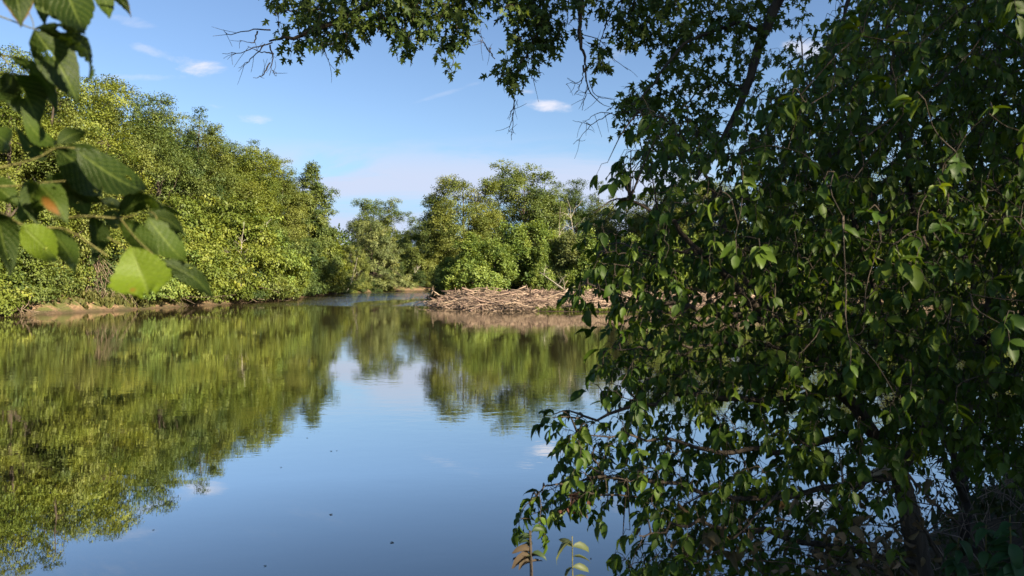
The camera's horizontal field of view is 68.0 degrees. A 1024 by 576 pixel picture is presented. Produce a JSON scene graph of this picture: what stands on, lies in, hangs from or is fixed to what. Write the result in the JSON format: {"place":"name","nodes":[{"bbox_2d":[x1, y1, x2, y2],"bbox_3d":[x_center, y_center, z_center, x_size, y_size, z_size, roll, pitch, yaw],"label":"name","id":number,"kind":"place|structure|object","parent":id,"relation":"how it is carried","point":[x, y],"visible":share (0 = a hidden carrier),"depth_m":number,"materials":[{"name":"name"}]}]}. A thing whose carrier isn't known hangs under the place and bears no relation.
{"place":"outdoors","nodes":[
{"label":"outdoors","id":0,"kind":"place"},
{"bbox_2d":[0,291,1023,575],"bbox_3d":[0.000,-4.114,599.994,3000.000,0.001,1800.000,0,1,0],"label":"water","id":1,"kind":"structure","parent":0,"point":[322,435],"depth_m":14.19,"materials":[{"name":"blue liquid"}]},
{"bbox_2d":[0,281,1023,575],"bbox_3d":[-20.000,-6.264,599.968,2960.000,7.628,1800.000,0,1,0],"label":"ground","id":2,"kind":"structure","parent":0,"point":[94,307],"depth_m":66.05,"materials":[{"name":"soil"}]},
{"bbox_2d":[0,64,26,213],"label":"tree","id":3,"kind":"object","parent":2,"relation":"on","point":[4,206],"visible":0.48,"depth_m":60.38,"materials":[{"name":"green plant"}]},
{"bbox_2d":[0,244,37,316],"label":"bush","id":4,"kind":"object","parent":2,"relation":"on","point":[8,300],"visible":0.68,"depth_m":60.48,"materials":[{"name":"green plant"}]},
{"bbox_2d":[5,291,67,315],"bbox_3d":[-40.936,1.286,62.188,9.282,2.444,2.625,0,1,0],"label":"root tangle","id":5,"kind":"object","parent":2,"relation":"on","point":[18,308],"visible":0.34,"depth_m":62.04,"materials":[{"name":"brown wood"}]},
{"bbox_2d":[0,217,75,304],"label":"bush","id":6,"kind":"object","parent":2,"relation":"on","point":[28,257],"visible":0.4,"depth_m":64.46,"materials":[{"name":"green plant"}]},
{"bbox_2d":[0,43,105,299],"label":"tree","id":7,"kind":"object","parent":2,"relation":"on","point":[7,114],"visible":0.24,"depth_m":65.48,"materials":[{"name":"green plant"}]},
{"bbox_2d":[0,51,118,298],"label":"tree","id":8,"kind":"object","parent":2,"relation":"on","point":[82,221],"visible":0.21,"depth_m":68.93,"materials":[{"name":"green plant"}]},
{"bbox_2d":[52,221,111,289],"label":"vine clad shrub","id":9,"kind":"object","parent":2,"relation":"on","point":[70,278],"visible":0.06,"depth_m":72.06,"materials":[{"name":"green plant"}]},
{"bbox_2d":[55,225,111,286],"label":"bush","id":10,"kind":"object","parent":2,"relation":"on","point":[80,271],"visible":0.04,"depth_m":72.15,"materials":[{"name":"green plant"}]},
{"bbox_2d":[11,72,156,271],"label":"tree","id":11,"kind":"object","parent":2,"relation":"on","point":[100,103],"visible":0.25,"depth_m":74.72,"materials":[{"name":"green plant"}]},
{"bbox_2d":[79,193,127,291],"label":"vine clad shrub","id":12,"kind":"object","parent":2,"relation":"on","point":[112,265],"visible":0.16,"depth_m":74.48,"materials":[{"name":"green plant"}]},
{"bbox_2d":[80,255,137,305],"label":"root tangle","id":13,"kind":"object","parent":2,"relation":"on","point":[101,281],"visible":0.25,"depth_m":73.09,"materials":[{"name":"brown wood"}]},
{"bbox_2d":[65,75,160,214],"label":"tree","id":14,"kind":"object","parent":2,"relation":"on","point":[85,81],"visible":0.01,"depth_m":89.38,"materials":[{"name":"green plant"}]},
{"bbox_2d":[75,79,184,246],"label":"tree","id":15,"kind":"object","parent":2,"relation":"on","point":[117,121],"visible":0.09,"depth_m":83.28,"materials":[{"name":"green plant"}]},
{"bbox_2d":[95,210,172,296],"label":"vine clad shrub","id":16,"kind":"object","parent":2,"relation":"on","point":[117,259],"visible":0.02,"depth_m":75.94,"materials":[{"name":"green plant"}]},
{"bbox_2d":[107,219,202,300],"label":"bush","id":17,"kind":"object","parent":2,"relation":"on","point":[171,284],"visible":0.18,"depth_m":78.15,"materials":[{"name":"green plant"}]},
{"bbox_2d":[127,95,185,207],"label":"tree","id":18,"kind":"object","parent":2,"relation":"on","point":[137,105],"visible":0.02,"depth_m":99.05,"materials":[{"name":"green plant"}]},
{"bbox_2d":[1,287,333,313],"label":"bank ground cover","id":19,"kind":"object","parent":2,"relation":"on","point":[99,299],"visible":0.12,"depth_m":73.11,"materials":[{"name":"green plant"}]},
{"bbox_2d":[115,90,221,224],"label":"tree","id":20,"kind":"object","parent":2,"relation":"on","point":[156,128],"visible":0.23,"depth_m":91.92,"materials":[{"name":"green plant"}]},
{"bbox_2d":[126,211,236,301],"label":"bush","id":21,"kind":"object","parent":2,"relation":"on","point":[210,272],"visible":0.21,"depth_m":82.03,"materials":[{"name":"green plant"}]},
{"bbox_2d":[150,109,230,192],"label":"tree","id":22,"kind":"object","parent":2,"relation":"on","point":[181,129],"depth_m":108.04,"materials":[{"name":"green plant"}]},
{"bbox_2d":[170,106,236,227],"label":"tree","id":23,"kind":"object","parent":2,"relation":"on","point":[221,188],"visible":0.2,"depth_m":100.31,"materials":[{"name":"green plant"}]},
{"bbox_2d":[161,193,247,300],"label":"bush","id":24,"kind":"object","parent":2,"relation":"on","point":[199,225],"visible":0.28,"depth_m":85.85,"materials":[{"name":"green plant"}]},
{"bbox_2d":[178,121,262,217],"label":"tree","id":25,"kind":"object","parent":2,"relation":"on","point":[215,148],"visible":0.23,"depth_m":104.11,"materials":[{"name":"green plant"}]},
{"bbox_2d":[202,233,253,292],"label":"vine clad shrub","id":26,"kind":"object","parent":2,"relation":"on","point":[248,271],"visible":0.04,"depth_m":89.46,"materials":[{"name":"green plant"}]},
{"bbox_2d":[190,227,274,302],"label":"bush","id":27,"kind":"object","parent":2,"relation":"on","point":[242,291],"visible":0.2,"depth_m":91.03,"materials":[{"name":"green plant"}]},
{"bbox_2d":[215,140,250,178],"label":"tree","id":28,"kind":"object","parent":2,"relation":"on","point":[235,156],"visible":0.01,"depth_m":127.08,"materials":[{"name":"green plant"}]},
{"bbox_2d":[200,193,292,293],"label":"bush","id":29,"kind":"object","parent":2,"relation":"on","point":[231,221],"visible":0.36,"depth_m":94.48,"materials":[{"name":"green plant"}]},
{"bbox_2d":[207,133,287,237],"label":"tree","id":30,"kind":"object","parent":2,"relation":"on","point":[246,165],"visible":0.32,"depth_m":115.95,"materials":[{"name":"green plant"}]},
{"bbox_2d":[231,242,273,300],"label":"bush","id":31,"kind":"object","parent":2,"relation":"on","point":[260,295],"visible":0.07,"depth_m":94.76,"materials":[{"name":"green plant"}]},
{"bbox_2d":[236,138,293,240],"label":"tree","id":32,"kind":"object","parent":2,"relation":"on","point":[280,197],"visible":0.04,"depth_m":125.09,"materials":[{"name":"green plant"}]},
{"bbox_2d":[235,226,302,299],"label":"bush","id":33,"kind":"object","parent":2,"relation":"on","point":[277,287],"visible":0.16,"depth_m":98.52,"materials":[{"name":"green plant"}]},
{"bbox_2d":[239,213,314,297],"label":"bush","id":34,"kind":"object","parent":2,"relation":"on","point":[299,262],"visible":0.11,"depth_m":104.02,"materials":[{"name":"green plant"}]},
{"bbox_2d":[261,241,310,296],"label":"bush","id":35,"kind":"object","parent":2,"relation":"on","point":[300,280],"visible":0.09,"depth_m":105.95,"materials":[{"name":"green plant"}]},
{"bbox_2d":[257,156,322,257],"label":"tree","id":36,"kind":"object","parent":2,"relation":"on","point":[297,215],"visible":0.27,"depth_m":129.17,"materials":[{"name":"green plant"}]},
{"bbox_2d":[275,225,330,296],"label":"bush","id":37,"kind":"object","parent":2,"relation":"on","point":[300,248],"visible":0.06,"depth_m":109.70,"materials":[{"name":"green plant"}]},
{"bbox_2d":[282,238,323,296],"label":"bush","id":38,"kind":"object","parent":2,"relation":"on","point":[312,287],"visible":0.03,"depth_m":117.58,"materials":[{"name":"green plant"}]},
{"bbox_2d":[283,235,331,294],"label":"bush","id":39,"kind":"object","parent":2,"relation":"on","point":[315,258],"visible":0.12,"depth_m":125.46,"materials":[{"name":"green plant"}]},
{"bbox_2d":[290,159,348,292],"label":"sycamore tree","id":40,"kind":"object","parent":2,"relation":"on","point":[318,215],"visible":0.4,"depth_m":138.80,"materials":[{"name":"green plant"}]},
{"bbox_2d":[309,240,335,293],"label":"bush","id":41,"kind":"object","parent":2,"relation":"on","point":[330,277],"visible":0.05,"depth_m":134.06,"materials":[{"name":"green plant"}]},
{"bbox_2d":[312,259,341,293],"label":"bush","id":42,"kind":"object","parent":2,"relation":"on","point":[323,278],"visible":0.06,"depth_m":133.47,"materials":[{"name":"green plant"}]},
{"bbox_2d":[306,223,352,291],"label":"bush","id":43,"kind":"object","parent":2,"relation":"on","point":[339,272],"visible":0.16,"depth_m":140.04,"materials":[{"name":"green plant"}]},
{"bbox_2d":[337,275,353,293],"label":"bush","id":44,"kind":"object","parent":2,"relation":"on","point":[349,278],"visible":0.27,"depth_m":158.00,"materials":[{"name":"green plant"}]},
{"bbox_2d":[336,268,356,291],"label":"bush","id":45,"kind":"object","parent":2,"relation":"on","point":[347,286],"visible":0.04,"depth_m":151.06,"materials":[{"name":"green plant"}]},
{"bbox_2d":[341,244,372,289],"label":"willow tree","id":46,"kind":"object","parent":2,"relation":"on","point":[362,261],"visible":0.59,"depth_m":168.00,"materials":[{"name":"green plant"}]},
{"bbox_2d":[369,279,382,291],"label":"bush","id":47,"kind":"object","parent":2,"relation":"on","point":[376,286],"visible":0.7,"depth_m":174.96,"materials":[{"name":"green plant"}]},
{"bbox_2d":[343,197,416,267],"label":"distant tree","id":48,"kind":"object","parent":2,"relation":"on","point":[367,206],"visible":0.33,"depth_m":222.82,"materials":[{"name":"green plant"}]},
{"bbox_2d":[346,219,418,290],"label":"willow tree","id":49,"kind":"object","parent":2,"relation":"on","point":[385,253],"visible":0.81,"depth_m":177.90,"materials":[{"name":"green plant"}]},
{"bbox_2d":[381,273,395,291],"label":"bush","id":50,"kind":"object","parent":2,"relation":"on","point":[389,287],"visible":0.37,"depth_m":182.01,"materials":[{"name":"green plant"}]},
{"bbox_2d":[376,260,409,281],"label":"bush","id":51,"kind":"object","parent":2,"relation":"on","point":[400,268],"visible":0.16,"depth_m":196.11,"materials":[{"name":"green plant"}]},
{"bbox_2d":[377,216,422,275],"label":"distant tree","id":52,"kind":"object","parent":2,"relation":"on","point":[398,237],"visible":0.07,"depth_m":227.19,"materials":[{"name":"green plant"}]},
{"bbox_2d":[400,246,435,282],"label":"bush","id":53,"kind":"object","parent":2,"relation":"on","point":[419,260],"visible":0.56,"depth_m":199.97,"materials":[{"name":"green plant"}]},
{"bbox_2d":[408,270,427,286],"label":"bush","id":54,"kind":"object","parent":2,"relation":"on","point":[420,276],"visible":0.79,"depth_m":192.44,"materials":[{"name":"green plant"}]},
{"bbox_2d":[422,272,432,286],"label":"bush","id":55,"kind":"object","parent":2,"relation":"on","point":[428,282],"visible":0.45,"depth_m":192.63,"materials":[{"name":"green plant"}]},
{"bbox_2d":[397,198,460,274],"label":"cottonwood tree","id":56,"kind":"object","parent":2,"relation":"on","point":[418,236],"visible":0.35,"depth_m":202.54,"materials":[{"name":"green plant"}]},
{"bbox_2d":[424,266,446,300],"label":"bush","id":57,"kind":"object","parent":2,"relation":"on","point":[435,274],"visible":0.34,"depth_m":98.48,"materials":[{"name":"green plant"}]},
{"bbox_2d":[434,256,464,295],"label":"young cottonwood","id":58,"kind":"object","parent":2,"relation":"on","point":[442,274],"visible":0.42,"depth_m":91.65,"materials":[{"name":"green plant"}]},
{"bbox_2d":[415,174,504,265],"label":"cottonwood tree","id":59,"kind":"object","parent":2,"relation":"on","point":[480,221],"visible":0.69,"depth_m":115.30,"materials":[{"name":"green plant"}]},
{"bbox_2d":[441,231,504,294],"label":"young cottonwood","id":60,"kind":"object","parent":2,"relation":"on","point":[467,262],"visible":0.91,"depth_m":88.50,"materials":[{"name":"green plant"}]},
{"bbox_2d":[465,200,514,243],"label":"cottonwood tree","id":61,"kind":"object","parent":2,"relation":"on","point":[508,220],"visible":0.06,"depth_m":125.01,"materials":[{"name":"green plant"}]},
{"bbox_2d":[468,236,518,291],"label":"young cottonwood","id":62,"kind":"object","parent":2,"relation":"on","point":[505,260],"visible":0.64,"depth_m":90.19,"materials":[{"name":"green plant"}]},
{"bbox_2d":[488,249,524,294],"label":"bush","id":63,"kind":"object","parent":2,"relation":"on","point":[515,287],"visible":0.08,"depth_m":98.64,"materials":[{"name":"green plant"}]},
{"bbox_2d":[462,157,572,260],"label":"cottonwood tree","id":64,"kind":"object","parent":2,"relation":"on","point":[548,210],"visible":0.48,"depth_m":123.31,"materials":[{"name":"green plant"}]},
{"bbox_2d":[512,527,546,575],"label":"weed","id":65,"kind":"object","parent":2,"relation":"on","point":[524,557],"visible":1,"depth_m":2.90,"materials":[{"name":"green plant"}]},
{"bbox_2d":[494,217,565,294],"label":"young cottonwood","id":66,"kind":"object","parent":2,"relation":"on","point":[525,246],"visible":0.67,"depth_m":94.04,"materials":[{"name":"green plant"}]},
{"bbox_2d":[333,223,742,276],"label":"distant wood","id":67,"kind":"object","parent":2,"relation":"on","point":[342,238],"visible":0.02,"depth_m":255.19,"materials":[{"name":"green plant"}]},
{"bbox_2d":[516,280,567,301],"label":"driftwood log","id":68,"kind":"object","parent":2,"relation":"on","point":[562,292],"visible":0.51,"depth_m":73.85,"materials":[{"name":"beige wood"}]},
{"bbox_2d":[518,182,569,248],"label":"cottonwood tree","id":69,"kind":"object","parent":2,"relation":"on","point":[551,193],"visible":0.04,"depth_m":132.72,"materials":[{"name":"green plant"}]},
{"bbox_2d":[527,239,561,293],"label":"young cottonwood","id":70,"kind":"object","parent":2,"relation":"on","point":[544,261],"visible":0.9,"depth_m":92.16,"materials":[{"name":"green plant"}]},
{"bbox_2d":[546,228,585,292],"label":"young cottonwood","id":71,"kind":"object","parent":2,"relation":"on","point":[567,241],"visible":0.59,"depth_m":92.58,"materials":[{"name":"green plant"}]},
{"bbox_2d":[556,536,589,575],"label":"weed","id":72,"kind":"object","parent":2,"relation":"on","point":[579,545],"visible":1,"depth_m":2.90,"materials":[{"name":"green plant"}]},
{"bbox_2d":[556,178,602,243],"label":"tree","id":73,"kind":"object","parent":2,"relation":"on","point":[574,200],"visible":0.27,"depth_m":137.09,"materials":[{"name":"green plant"}]},
{"bbox_2d":[427,285,739,310],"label":"driftwood litter","id":74,"kind":"object","parent":2,"relation":"on","point":[517,305],"visible":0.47,"depth_m":74.36,"materials":[{"name":"brown wood"}]},
{"bbox_2d":[557,226,609,295],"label":"young cottonwood","id":75,"kind":"object","parent":2,"relation":"on","point":[574,272],"visible":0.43,"depth_m":91.25,"materials":[{"name":"green plant"}]},
{"bbox_2d":[574,181,620,239],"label":"tree","id":76,"kind":"object","parent":2,"relation":"on","point":[593,197],"visible":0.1,"depth_m":142.92,"materials":[{"name":"green plant"}]},
{"bbox_2d":[214,0,1019,240],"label":"maple tree","id":77,"kind":"object","parent":2,"relation":"on","point":[531,15],"visible":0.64,"depth_m":7.08,"materials":[{"name":"green plant"}]},
{"bbox_2d":[0,53,57,125],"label":"leafy sprig","id":78,"kind":"object","parent":77,"relation":"attached to","point":[36,87],"visible":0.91,"depth_m":1.07,"materials":[{"name":"green plant"}]},
{"bbox_2d":[0,0,130,103],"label":"leafy sprig","id":79,"kind":"object","parent":77,"relation":"attached to","point":[59,69],"visible":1,"depth_m":1.01,"materials":[{"name":"green plant"}]},
{"bbox_2d":[0,105,213,298],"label":"leafy sprig","id":80,"kind":"object","parent":77,"relation":"attached to","point":[86,171],"visible":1,"depth_m":1.00,"materials":[{"name":"green plant"}]},
{"bbox_2d":[588,182,654,276],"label":"cottonwood tree","id":81,"kind":"object","parent":2,"relation":"on","point":[609,226],"visible":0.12,"depth_m":134.90,"materials":[{"name":"green plant"}]},
{"bbox_2d":[603,233,642,293],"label":"young cottonwood","id":82,"kind":"object","parent":2,"relation":"on","point":[626,240],"visible":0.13,"depth_m":91.25,"materials":[{"name":"green plant"}]},
{"bbox_2d":[629,238,666,291],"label":"young cottonwood","id":83,"kind":"object","parent":2,"relation":"on","point":[644,261],"visible":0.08,"depth_m":89.24,"materials":[{"name":"green plant"}]},
{"bbox_2d":[623,187,696,255],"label":"cottonwood tree","id":84,"kind":"object","parent":2,"relation":"on","point":[639,220],"visible":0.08,"depth_m":129.06,"materials":[{"name":"green plant"}]},
{"bbox_2d":[535,306,801,312],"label":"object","id":85,"kind":"structure","parent":2,"relation":"on","point":[575,309],"depth_m":70.23,"materials":[{"name":"brown wood"}]},
{"bbox_2d":[659,237,692,291],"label":"young cottonwood","id":86,"kind":"object","parent":2,"relation":"on","point":[676,263],"visible":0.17,"depth_m":91.07,"materials":[{"name":"green plant"}]},
{"bbox_2d":[678,229,724,293],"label":"young cottonwood","id":87,"kind":"object","parent":2,"relation":"on","point":[691,252],"visible":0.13,"depth_m":93.47,"materials":[{"name":"green plant"}]},
{"bbox_2d":[673,175,749,288],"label":"cottonwood tree","id":88,"kind":"object","parent":2,"relation":"on","point":[677,210],"visible":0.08,"depth_m":119.15,"materials":[{"name":"green plant"}]},
{"bbox_2d":[692,167,763,276],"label":"cottonwood tree","id":89,"kind":"object","parent":2,"relation":"on","point":[741,218],"depth_m":123.11,"materials":[{"name":"green plant"}]},
{"bbox_2d":[511,0,1023,575],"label":"box elder tree","id":90,"kind":"object","parent":2,"relation":"on","point":[939,412],"visible":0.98,"depth_m":3.81,"materials":[{"name":"green plant"}]},
{"bbox_2d":[555,488,653,521],"bbox_3d":[0.462,1.061,3.774,0.533,0.158,0.193,0,1,-24],"label":"tree branch","id":91,"kind":"object","parent":90,"relation":"attached to","point":[572,496],"visible":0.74,"depth_m":3.70,"materials":[{"name":"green plant"}]},
{"bbox_2d":[636,481,793,575],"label":"plant","id":92,"kind":"object","parent":90,"relation":"attached to","point":[711,540],"visible":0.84,"depth_m":3.69,"materials":[{"name":"plant"}]},
{"bbox_2d":[759,515,925,575],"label":"dry branch","id":93,"kind":"object","parent":90,"relation":"attached to","point":[854,565],"visible":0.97,"depth_m":3.60,"materials":[{"name":"plant"}]},
{"bbox_2d":[808,480,883,574],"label":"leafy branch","id":94,"kind":"object","parent":90,"relation":"attached to","point":[825,488],"visible":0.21,"depth_m":4.06,"materials":[{"name":"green plant"}]},
{"bbox_2d":[802,426,890,544],"bbox_3d":[1.906,1.112,4.297,0.470,0.714,0.699,1,1,43],"label":"dry branch","id":95,"kind":"object","parent":90,"relation":"attached to","point":[877,473],"visible":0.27,"depth_m":4.24,"materials":[{"name":"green plant"}]},
{"bbox_2d":[783,499,918,575],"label":"plant","id":96,"kind":"object","parent":90,"relation":"attached to","point":[874,552],"visible":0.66,"depth_m":3.81,"materials":[{"name":"plant"}]},
{"bbox_2d":[835,463,962,575],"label":"dry branch","id":97,"kind":"object","parent":90,"relation":"attached to","point":[919,522],"visible":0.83,"depth_m":3.92,"materials":[{"name":"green plant"}]},
{"bbox_2d":[724,0,1023,550],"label":"box elder tree","id":98,"kind":"object","parent":2,"relation":"on","point":[967,505],"visible":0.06,"depth_m":6.36,"materials":[{"name":"green plant"}]},
{"bbox_2d":[749,364,1023,575],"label":"undergrowth","id":99,"kind":"object","parent":2,"relation":"on","point":[990,493],"visible":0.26,"depth_m":6.35,"materials":[{"name":"green plant"}]},
{"bbox_2d":[922,454,973,501],"bbox_3d":[3.387,1.461,5.911,0.381,0.462,0.322,0,1,15],"label":"dry branch","id":100,"kind":"object","parent":99,"relation":"on","point":[963,496],"visible":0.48,"depth_m":5.93,"materials":[{"name":"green plant"}]},
{"bbox_2d":[870,171,927,291],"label":"cottonwood tree","id":101,"kind":"object","parent":2,"relation":"on","point":[886,200],"visible":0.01,"depth_m":116.88,"materials":[{"name":"green plant"}]},
{"bbox_2d":[843,445,1023,575],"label":"bank grass","id":102,"kind":"structure","parent":2,"relation":"on","point":[951,540],"depth_m":7.01,"materials":[{"name":"green plant"}]},
{"bbox_2d":[908,473,988,550],"bbox_3d":[2.999,1.629,5.236,0.636,0.847,0.415,0,1,20],"label":"dry branch","id":103,"kind":"object","parent":2,"relation":"on","point":[927,496],"visible":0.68,"depth_m":5.20,"materials":[{"name":"brown wood"}]},
{"bbox_2d":[940,538,972,575],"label":"weed","id":104,"kind":"object","parent":2,"relation":"on","point":[956,566],"visible":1,"depth_m":3.58,"materials":[{"name":"green plant"}]},
{"bbox_2d":[971,522,999,575],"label":"weed","id":105,"kind":"object","parent":2,"relation":"on","point":[984,557],"visible":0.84,"depth_m":3.40,"materials":[{"name":"green plant"}]},
{"bbox_2d":[986,515,1023,575],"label":"weed","id":106,"kind":"object","parent":2,"relation":"on","point":[1014,566],"visible":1,"depth_m":3.29,"materials":[{"name":"green plant"}]},
{"bbox_2d":[0,0,1023,267],"label":"sky","id":107,"kind":"structure","parent":0,"point":[383,128],"materials":[{"name":"blue"}]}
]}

